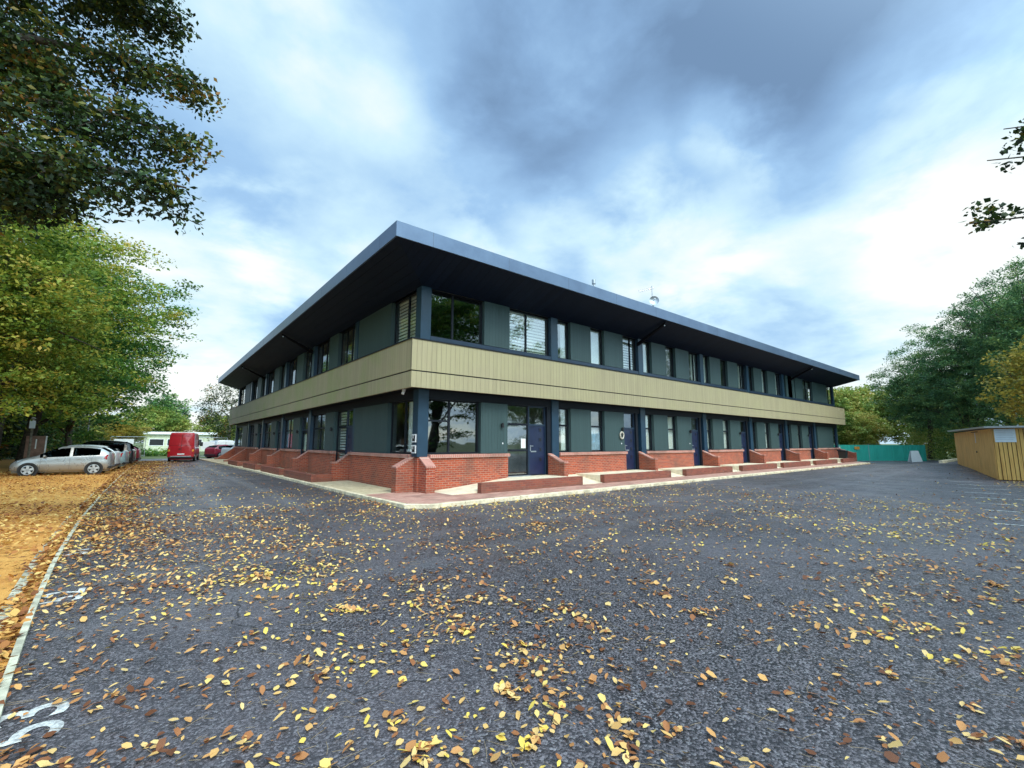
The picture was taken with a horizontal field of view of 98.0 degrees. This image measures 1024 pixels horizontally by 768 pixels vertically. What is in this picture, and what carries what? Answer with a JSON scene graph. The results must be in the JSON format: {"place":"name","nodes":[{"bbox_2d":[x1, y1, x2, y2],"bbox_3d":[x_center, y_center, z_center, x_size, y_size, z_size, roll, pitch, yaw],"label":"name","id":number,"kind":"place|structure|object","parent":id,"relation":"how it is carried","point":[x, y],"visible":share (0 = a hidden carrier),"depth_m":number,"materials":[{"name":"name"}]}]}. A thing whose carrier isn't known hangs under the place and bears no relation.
{"place":"outdoors","nodes":[
{"label":"outdoors","id":0,"kind":"place"},
{"bbox_2d":[0,460,127,607],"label":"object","id":1,"kind":"structure","parent":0,"point":[5,568],"depth_m":11.61,"materials":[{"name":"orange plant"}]},
{"bbox_2d":[0,118,36,294],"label":"broadleaf tree","id":2,"kind":"object","parent":1,"relation":"on","point":[8,244],"visible":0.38,"depth_m":19.94,"materials":[{"name":"green plant"}]},
{"bbox_2d":[27,417,35,457],"bbox_3d":[-29.443,3.603,27.203,0.260,3.120,0.240,6,-10,-39],"label":"sign post","id":3,"kind":"object","parent":1,"relation":"on","point":[32,424],"visible":0.86,"depth_m":27.23,"materials":[{"name":"grey metal"}]},
{"bbox_2d":[23,436,47,458],"bbox_3d":[-29.907,4.261,27.913,0.085,2.000,0.920,-6,-10,40],"label":"notice board","id":4,"kind":"object","parent":1,"relation":"on","point":[38,443],"visible":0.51,"depth_m":27.96,"materials":[{"name":"brown paint"}]},
{"bbox_2d":[8,445,114,475],"bbox_3d":[-23.162,3.975,23.116,3.760,1.553,2.060,5,-9,-35],"label":"hatchback car","id":5,"kind":"object","parent":1,"relation":"on","point":[89,460],"visible":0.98,"depth_m":22.64,"materials":[{"name":"silver metal"}]},
{"bbox_2d":[0,464,132,707],"bbox_3d":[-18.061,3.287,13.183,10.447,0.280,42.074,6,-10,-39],"label":"leaf litter","id":6,"kind":"object","parent":1,"relation":"on","point":[5,652],"visible":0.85,"depth_m":7.97,"materials":[{"name":"brown plant"}]},
{"bbox_2d":[0,199,136,434],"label":"broadleaf tree","id":7,"kind":"object","parent":1,"relation":"on","point":[79,294],"visible":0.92,"depth_m":21.21,"materials":[{"name":"green plant"}]},
{"bbox_2d":[28,445,120,468],"bbox_3d":[-25.034,4.249,25.281,4.140,1.593,2.080,5,-9,-33],"label":"parked car","id":8,"kind":"object","parent":1,"relation":"on","point":[117,457],"visible":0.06,"depth_m":25.95,"materials":[{"name":"white paint"}]},
{"bbox_2d":[1,326,169,449],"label":"broadleaf tree","id":9,"kind":"object","parent":1,"relation":"on","point":[69,426],"visible":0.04,"depth_m":39.09,"materials":[{"name":"green plant"}]},
{"bbox_2d":[0,246,202,461],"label":"broadleaf tree","id":10,"kind":"object","parent":1,"relation":"on","point":[134,387],"visible":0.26,"depth_m":31.79,"materials":[{"name":"green plant"}]},
{"bbox_2d":[0,193,203,445],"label":"broadleaf tree","id":11,"kind":"object","parent":1,"relation":"on","point":[125,311],"visible":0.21,"depth_m":28.76,"materials":[{"name":"green plant"}]},
{"bbox_2d":[82,440,135,462],"bbox_3d":[-30.108,4.989,31.981,4.740,1.873,2.080,5,-9,-33],"label":"parked car","id":12,"kind":"object","parent":1,"relation":"on","point":[124,446],"visible":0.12,"depth_m":32.30,"materials":[{"name":"black paint"}]},
{"bbox_2d":[0,0,228,241],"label":"broadleaf tree","id":13,"kind":"object","parent":1,"relation":"on","point":[35,72],"visible":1,"depth_m":7.41,"materials":[{"name":"green plant"}]},
{"bbox_2d":[114,449,128,468],"bbox_3d":[-26.463,4.667,27.681,3.940,1.393,2.080,5,-9,-33],"label":"parked car","id":14,"kind":"object","parent":1,"relation":"on","point":[124,459],"visible":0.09,"depth_m":28.14,"materials":[{"name":"grey paint"}]},
{"bbox_2d":[1,443,955,460],"bbox_3d":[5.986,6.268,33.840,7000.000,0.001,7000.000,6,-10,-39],"label":"ground","id":15,"kind":"structure","parent":0,"point":[155,457],"depth_m":56.22,"materials":[{"name":"green plant"}]},
{"bbox_2d":[0,409,95,460],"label":"undergrowth","id":16,"kind":"object","parent":15,"relation":"on","point":[7,450],"visible":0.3,"depth_m":43.22,"materials":[{"name":"green plant"}]},
{"bbox_2d":[0,484,104,627],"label":"kerb","id":17,"kind":"structure","parent":15,"relation":"on","point":[21,581],"depth_m":5.22,"materials":[{"name":"concrete"}]},
{"bbox_2d":[0,465,133,718],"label":"kerb","id":18,"kind":"structure","parent":15,"relation":"on","point":[5,683],"depth_m":3.91,"materials":[{"name":"concrete"}]},
{"bbox_2d":[55,414,151,443],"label":"broadleaf tree","id":19,"kind":"object","parent":15,"relation":"on","point":[96,426],"visible":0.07,"depth_m":61.51,"materials":[{"name":"green plant"}]},
{"bbox_2d":[91,417,151,440],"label":"broadleaf tree","id":20,"kind":"object","parent":15,"relation":"on","point":[127,429],"visible":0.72,"depth_m":55.70,"materials":[{"name":"green plant"}]},
{"bbox_2d":[110,436,145,454],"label":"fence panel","id":21,"kind":"object","parent":15,"relation":"on","point":[131,440],"visible":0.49,"depth_m":52.32,"materials":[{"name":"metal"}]},
{"bbox_2d":[141,447,166,455],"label":"long grass","id":22,"kind":"structure","parent":15,"relation":"on","point":[155,452],"depth_m":56.74,"materials":[{"name":"green plant"}]},
{"bbox_2d":[117,407,201,447],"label":"broadleaf tree","id":23,"kind":"object","parent":15,"relation":"on","point":[158,420],"visible":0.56,"depth_m":90.13,"materials":[{"name":"green plant"}]},
{"bbox_2d":[137,393,192,430],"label":"tree","id":24,"kind":"object","parent":15,"relation":"on","point":[182,408],"visible":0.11,"depth_m":117.00,"materials":[{"name":"green plant"}]},
{"bbox_2d":[143,432,216,451],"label":"bungalow","id":25,"kind":"object","parent":15,"relation":"on","point":[156,440],"visible":0.36,"depth_m":81.97,"materials":[{"name":"white paint"}]},
{"bbox_2d":[148,439,163,445],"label":"window","id":26,"kind":"structure","parent":25,"relation":"in","point":[152,442],"depth_m":81.49,"materials":[{"name":"white paint"}]},
{"bbox_2d":[189,414,235,440],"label":"broadleaf tree","id":27,"kind":"object","parent":15,"relation":"on","point":[196,428],"visible":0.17,"depth_m":92.27,"materials":[{"name":"green plant"}]},
{"bbox_2d":[199,437,227,456],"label":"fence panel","id":28,"kind":"object","parent":15,"relation":"on","point":[206,444],"visible":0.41,"depth_m":51.82,"materials":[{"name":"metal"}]},
{"bbox_2d":[192,375,238,440],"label":"broadleaf tree","id":29,"kind":"object","parent":15,"relation":"on","point":[214,414],"visible":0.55,"depth_m":58.41,"materials":[{"name":"green plant"}]},
{"bbox_2d":[204,440,233,457],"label":"parked van","id":30,"kind":"object","parent":15,"relation":"on","point":[223,442],"visible":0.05,"depth_m":53.01,"materials":[{"name":"white paint"}]},
{"bbox_2d":[808,388,894,444],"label":"broadleaf tree","id":31,"kind":"object","parent":15,"relation":"on","point":[849,401],"visible":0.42,"depth_m":59.88,"materials":[{"name":"green plant"}]},
{"bbox_2d":[826,384,901,443],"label":"broadleaf tree","id":32,"kind":"object","parent":15,"relation":"on","point":[866,390],"visible":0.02,"depth_m":67.51,"materials":[{"name":"green plant"}]},
{"bbox_2d":[832,411,896,444],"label":"broadleaf tree","id":33,"kind":"object","parent":15,"relation":"on","point":[870,424],"visible":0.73,"depth_m":53.92,"materials":[{"name":"green plant"}]},
{"bbox_2d":[861,378,985,456],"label":"broadleaf tree","id":34,"kind":"object","parent":15,"relation":"on","point":[899,433],"visible":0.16,"depth_m":61.07,"materials":[{"name":"green plant"}]},
{"bbox_2d":[897,404,983,454],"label":"broadleaf tree","id":35,"kind":"object","parent":15,"relation":"on","point":[903,428],"visible":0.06,"depth_m":52.82,"materials":[{"name":"green plant"}]},
{"bbox_2d":[894,420,1023,459],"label":"hedge bank","id":36,"kind":"structure","parent":15,"relation":"on","point":[916,438],"depth_m":44.26,"materials":[{"name":"green plant"}]},
{"bbox_2d":[0,458,1023,767],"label":"road","id":37,"kind":"structure","parent":0,"point":[746,734],"depth_m":4.08,"materials":[{"name":"grey asphalt"}]},
{"bbox_2d":[0,701,69,746],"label":"road marking","id":38,"kind":"object","parent":37,"relation":"on","point":[63,706],"visible":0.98,"depth_m":2.72,"materials":[{"name":"white paint"}]},
{"bbox_2d":[39,587,85,603],"bbox_3d":[-5.011,2.361,4.958,0.362,0.001,0.482,6,-10,-39],"label":"road marking","id":39,"kind":"object","parent":37,"relation":"on","point":[76,596],"visible":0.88,"depth_m":4.94,"materials":[{"name":"white paint"}]},
{"bbox_2d":[167,432,202,461],"bbox_3d":[-30.985,5.967,42.205,2.480,2.682,5.930,5,-9,-30],"label":"delivery van","id":40,"kind":"object","parent":37,"relation":"on","point":[183,446],"visible":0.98,"depth_m":39.89,"materials":[{"name":"red paint"}]},
{"bbox_2d":[204,445,226,457],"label":"parked car","id":41,"kind":"object","parent":37,"relation":"on","point":[212,451],"visible":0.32,"depth_m":48.59,"materials":[{"name":"red paint"}]},
{"bbox_2d":[205,459,390,494],"bbox_3d":[-17.319,5.545,29.752,2.580,0.001,41.000,6,-10,-39],"label":"gravel bed","id":42,"kind":"object","parent":37,"relation":"on","point":[358,487],"visible":0.33,"depth_m":16.57,"materials":[{"name":"beige gravel"}]},
{"bbox_2d":[228,460,256,465],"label":"wall","id":43,"kind":"structure","parent":42,"relation":"on","point":[235,463],"depth_m":31.33,"materials":[{"name":"red brick"}]},
{"bbox_2d":[243,462,273,469],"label":"wall","id":44,"kind":"structure","parent":42,"relation":"on","point":[252,466],"depth_m":27.15,"materials":[{"name":"red brick"}]},
{"bbox_2d":[260,465,298,474],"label":"wall","id":45,"kind":"structure","parent":42,"relation":"on","point":[273,470],"depth_m":22.99,"materials":[{"name":"red brick"}]},
{"bbox_2d":[283,470,331,481],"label":"wall","id":46,"kind":"structure","parent":42,"relation":"on","point":[303,476],"depth_m":18.74,"materials":[{"name":"red brick"}]},
{"bbox_2d":[17,460,874,566],"bbox_3d":[-1.228,6.682,38.123,49.320,0.169,44.288,6,-10,-39],"label":"leaf drift","id":47,"kind":"object","parent":37,"relation":"on","point":[146,465],"visible":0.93,"depth_m":12.28,"materials":[{"name":"brown plant"}]},
{"bbox_2d":[5,532,1017,767],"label":"twigs","id":48,"kind":"object","parent":37,"relation":"on","point":[463,736],"visible":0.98,"depth_m":3.13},
{"bbox_2d":[0,463,1023,767],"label":"leaf litter","id":49,"kind":"object","parent":37,"relation":"on","point":[502,687],"visible":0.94,"depth_m":4.14,"materials":[{"name":"yellow plant"}]},
{"bbox_2d":[199,459,869,508],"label":"kerb","id":50,"kind":"structure","parent":37,"relation":"on","point":[440,505],"depth_m":15.44,"materials":[{"name":"concrete"}]},
{"bbox_2d":[214,220,859,493],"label":"office building","id":51,"kind":"structure","parent":37,"relation":"on","point":[396,356],"depth_m":19.82,"materials":[{"name":"cream metal cladding"},{"name":"dark blue steel"},{"name":"glass"}]},
{"bbox_2d":[237,427,242,446],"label":"window","id":52,"kind":"structure","parent":51,"relation":"in","point":[240,429],"depth_m":43.97,"materials":[{"name":"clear glass"}]},
{"bbox_2d":[264,423,270,447],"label":"window","id":53,"kind":"structure","parent":51,"relation":"in","point":[268,425],"depth_m":33.91,"materials":[{"name":"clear glass"}]},
{"bbox_2d":[268,371,274,393],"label":"window","id":54,"kind":"structure","parent":51,"relation":"in","point":[272,375],"depth_m":34.37,"materials":[{"name":"clear glass"}]},
{"bbox_2d":[284,419,292,448],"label":"window","id":55,"kind":"structure","parent":51,"relation":"in","point":[290,423],"depth_m":29.11,"materials":[{"name":"clear glass"}]},
{"bbox_2d":[288,359,296,385],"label":"window","id":56,"kind":"structure","parent":51,"relation":"in","point":[295,359],"depth_m":29.43,"materials":[{"name":"blue glass"}]},
{"bbox_2d":[301,431,306,453],"bbox_3d":[-11.882,3.794,25.636,0.115,2.206,1.342,6,-10,-39],"label":"door","id":57,"kind":"structure","parent":51,"relation":"in","point":[305,441],"depth_m":26.04,"materials":[{"name":"glass"}]},
{"bbox_2d":[312,414,325,449],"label":"window","id":58,"kind":"structure","parent":51,"relation":"in","point":[321,415],"depth_m":23.63,"materials":[{"name":"blue glass"}]},
{"bbox_2d":[317,340,329,373],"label":"window","id":59,"kind":"structure","parent":51,"relation":"in","point":[327,342],"depth_m":24.40,"materials":[{"name":"blue glass"}]},
{"bbox_2d":[335,410,350,461],"bbox_3d":[-7.958,2.783,20.947,0.173,3.030,1.320,6,-10,-39],"label":"window","id":60,"kind":"structure","parent":51,"relation":"in","point":[344,412],"depth_m":21.28,"materials":[{"name":"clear glass"}]},
{"bbox_2d":[341,326,354,364],"bbox_3d":[-7.643,-1.781,21.180,0.187,1.720,2.320,6,-10,-39],"label":"window","id":61,"kind":"structure","parent":51,"relation":"in","point":[353,337],"depth_m":21.36,"materials":[{"name":"clear glass"}]},
{"bbox_2d":[346,427,352,453],"bbox_3d":[-7.282,3.049,19.965,0.065,2.206,0.822,6,-10,-39],"label":"door","id":62,"kind":"structure","parent":51,"relation":"in","point":[349,430],"depth_m":20.07,"materials":[{"name":"blue paint"}]},
{"bbox_2d":[390,400,412,453],"bbox_3d":[-3.839,1.550,16.017,0.187,1.870,2.050,6,-10,-39],"label":"window","id":63,"kind":"structure","parent":51,"relation":"in","point":[406,402],"depth_m":15.87,"materials":[{"name":"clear glass"}]},
{"bbox_2d":[394,292,416,343],"bbox_3d":[-3.837,-2.391,16.537,0.175,1.720,2.050,6,-10,-39],"label":"window","id":64,"kind":"structure","parent":51,"relation":"in","point":[409,305],"depth_m":16.81,"materials":[{"name":"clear glass"}]},
{"bbox_2d":[427,399,477,453],"bbox_3d":[-2.107,1.526,15.815,2.150,1.870,0.073,6,-10,-39],"label":"window","id":65,"kind":"structure","parent":51,"relation":"in","point":[459,435],"depth_m":15.81,"materials":[{"name":"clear glass"}]},
{"bbox_2d":[431,290,481,344],"bbox_3d":[-2.042,-2.408,16.385,2.300,1.720,0.073,6,-10,-39],"label":"window","id":66,"kind":"structure","parent":51,"relation":"in","point":[453,317],"depth_m":16.37,"materials":[{"name":"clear glass"}]},
{"bbox_2d":[508,405,527,475],"bbox_3d":[0.175,2.216,17.600,1.160,2.760,0.071,6,-10,-39],"label":"window","id":67,"kind":"structure","parent":51,"relation":"in","point":[524,442],"depth_m":17.82,"materials":[{"name":"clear glass"}]},
{"bbox_2d":[510,309,548,355],"bbox_3d":[0.632,-2.108,18.609,2.300,1.720,0.175,6,-10,-39],"label":"window","id":68,"kind":"structure","parent":51,"relation":"in","point":[525,316],"depth_m":18.69,"materials":[{"name":"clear glass"}]},
{"bbox_2d":[529,426,543,474],"bbox_3d":[1.011,2.700,18.185,0.842,1.956,0.090,6,-10,-39],"label":"door","id":69,"kind":"structure","parent":51,"relation":"in","point":[536,433],"depth_m":18.17,"materials":[{"name":"blue paint"}]},
{"bbox_2d":[558,321,567,358],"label":"window","id":70,"kind":"structure","parent":51,"relation":"in","point":[562,326],"depth_m":20.03,"materials":[{"name":"clear glass"}]},
{"bbox_2d":[559,408,568,451],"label":"window","id":71,"kind":"structure","parent":51,"relation":"in","point":[562,412],"depth_m":19.44,"materials":[{"name":"clear glass"}]},
{"bbox_2d":[590,328,601,364],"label":"window","id":72,"kind":"structure","parent":51,"relation":"in","point":[594,335],"depth_m":21.44,"materials":[{"name":"clear glass"}]},
{"bbox_2d":[591,410,602,450],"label":"window","id":73,"kind":"structure","parent":51,"relation":"in","point":[595,436],"depth_m":20.80,"materials":[{"name":"clear glass"}]},
{"bbox_2d":[622,336,635,370],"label":"window","id":74,"kind":"structure","parent":51,"relation":"in","point":[628,339],"depth_m":22.97,"materials":[{"name":"clear glass"}]},
{"bbox_2d":[624,429,634,468],"bbox_3d":[5.799,3.221,22.049,0.792,1.956,0.090,6,-10,-39],"label":"door","id":75,"kind":"structure","parent":51,"relation":"in","point":[628,433],"depth_m":22.07,"materials":[{"name":"blue paint"}]},
{"bbox_2d":[643,342,649,372],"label":"window","id":76,"kind":"structure","parent":51,"relation":"in","point":[644,345],"depth_m":23.95,"materials":[{"name":"clear glass"}]},
{"bbox_2d":[645,414,651,450],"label":"window","id":77,"kind":"structure","parent":51,"relation":"in","point":[646,417],"depth_m":23.38,"materials":[{"name":"clear glass"}]},
{"bbox_2d":[667,416,675,449],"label":"window","id":78,"kind":"structure","parent":51,"relation":"in","point":[670,433],"depth_m":24.79,"materials":[{"name":"clear glass"}]},
{"bbox_2d":[688,352,697,381],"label":"window","id":79,"kind":"structure","parent":51,"relation":"in","point":[692,366],"depth_m":26.95,"materials":[{"name":"clear glass"}]},
{"bbox_2d":[692,431,698,464],"bbox_3d":[10.661,3.750,25.973,0.792,1.956,0.090,6,-10,-39],"label":"door","id":80,"kind":"structure","parent":51,"relation":"in","point":[694,434],"depth_m":26.03,"materials":[{"name":"blue paint"}]},
{"bbox_2d":[703,356,707,382],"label":"window","id":81,"kind":"structure","parent":51,"relation":"in","point":[703,356],"depth_m":27.90,"materials":[{"name":"clear glass"}]},
{"bbox_2d":[723,420,728,448],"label":"window","id":82,"kind":"structure","parent":51,"relation":"in","point":[724,430],"depth_m":28.74,"materials":[{"name":"clear glass"}]},
{"bbox_2d":[737,364,744,389],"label":"window","id":83,"kind":"structure","parent":51,"relation":"in","point":[738,367],"depth_m":30.87,"materials":[{"name":"clear glass"}]},
{"bbox_2d":[741,433,746,461],"bbox_3d":[15.515,4.281,29.906,0.792,1.956,0.065,6,-10,-39],"label":"door","id":84,"kind":"structure","parent":51,"relation":"in","point":[743,434],"depth_m":29.97,"materials":[{"name":"blue paint"}]},
{"bbox_2d":[834,444,926,460],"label":"netted fence","id":85,"kind":"object","parent":37,"relation":"on","point":[868,452],"visible":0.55,"depth_m":43.44,"materials":[{"name":"fabric"}]},
{"bbox_2d":[908,451,922,461],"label":"road barrier","id":86,"kind":"object","parent":37,"relation":"on","point":[914,456],"visible":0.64,"depth_m":41.29,"materials":[{"name":"white paint"}]},
{"bbox_2d":[865,323,988,458],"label":"broadleaf tree","id":87,"kind":"object","parent":37,"relation":"on","point":[902,408],"visible":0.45,"depth_m":46.55,"materials":[{"name":"green plant"}]},
{"bbox_2d":[901,330,1016,443],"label":"broadleaf tree","id":88,"kind":"object","parent":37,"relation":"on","point":[964,418],"visible":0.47,"depth_m":40.86,"materials":[{"name":"green plant"}]},
{"bbox_2d":[895,468,1023,506],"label":"leaf litter","id":89,"kind":"object","parent":37,"relation":"on","point":[985,490],"visible":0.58,"depth_m":15.54,"materials":[{"name":"yellow plant"}]},
{"bbox_2d":[902,285,1023,437],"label":"broadleaf tree","id":90,"kind":"object","parent":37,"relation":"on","point":[960,313],"visible":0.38,"depth_m":38.65,"materials":[{"name":"green plant"}]},
{"bbox_2d":[947,426,1023,480],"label":"bin store","id":91,"kind":"structure","parent":37,"relation":"on","point":[996,452],"depth_m":20.42,"materials":[{"name":"wood"}]},
{"bbox_2d":[950,255,1023,426],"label":"broadleaf tree","id":92,"kind":"object","parent":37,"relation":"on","point":[1011,308],"visible":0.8,"depth_m":34.11,"materials":[{"name":"green plant"}]},
{"bbox_2d":[959,119,1023,249],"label":"broadleaf tree","id":93,"kind":"object","parent":37,"relation":"on","point":[985,223],"visible":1,"depth_m":5.03,"materials":[{"name":"green plant"}]},
{"bbox_2d":[960,481,1023,525],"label":"road marking","id":94,"kind":"object","parent":37,"relation":"on","point":[989,503],"visible":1,"depth_m":13.67,"materials":[{"name":"white paint"}]},
{"bbox_2d":[970,335,1023,425],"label":"broadleaf tree","id":95,"kind":"object","parent":37,"relation":"on","point":[1018,359],"visible":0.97,"depth_m":28.95,"materials":[{"name":"green plant"}]},
{"bbox_2d":[2,0,1023,443],"label":"sky","id":96,"kind":"structure","parent":0,"point":[799,177],"materials":[{"name":"blue"}]},
{"bbox_2d":[367,462,863,503],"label":"pavement","id":97,"kind":"structure","parent":0,"point":[417,498],"depth_m":14.80,"materials":[{"name":"brick"}]},
{"bbox_2d":[477,476,582,493],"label":"wall","id":98,"kind":"structure","parent":97,"relation":"on","point":[501,486],"depth_m":15.43,"materials":[{"name":"red brick"}]},
{"bbox_2d":[600,470,670,482],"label":"wall","id":99,"kind":"structure","parent":97,"relation":"on","point":[617,477],"depth_m":19.26,"materials":[{"name":"red brick"}]},
{"bbox_2d":[435,458,843,494],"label":"entrance ramp","id":100,"kind":"structure","parent":97,"relation":"on","point":[592,478],"depth_m":18.63,"materials":[{"name":"concrete"}]},
{"bbox_2d":[682,466,732,475],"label":"wall","id":101,"kind":"structure","parent":97,"relation":"on","point":[704,471],"depth_m":23.17,"materials":[{"name":"red brick"}]},
{"bbox_2d":[739,463,776,470],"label":"wall","id":102,"kind":"structure","parent":97,"relation":"on","point":[757,467],"depth_m":27.08,"materials":[{"name":"red brick"}]},
{"bbox_2d":[780,461,810,467],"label":"wall","id":103,"kind":"structure","parent":97,"relation":"on","point":[794,464],"depth_m":30.82,"materials":[{"name":"red brick"}]},
{"bbox_2d":[813,459,837,464],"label":"wall","id":104,"kind":"structure","parent":97,"relation":"on","point":[822,462],"depth_m":34.61,"materials":[{"name":"red brick"}]},
{"bbox_2d":[837,450,847,457],"bbox_3d":[29.488,6.398,39.696,0.620,1.059,0.709,6,-10,-39],"label":"wheelie bin","id":105,"kind":"object","parent":97,"relation":"on","point":[842,453],"visible":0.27,"depth_m":39.50,"materials":[{"name":"black plastic"}]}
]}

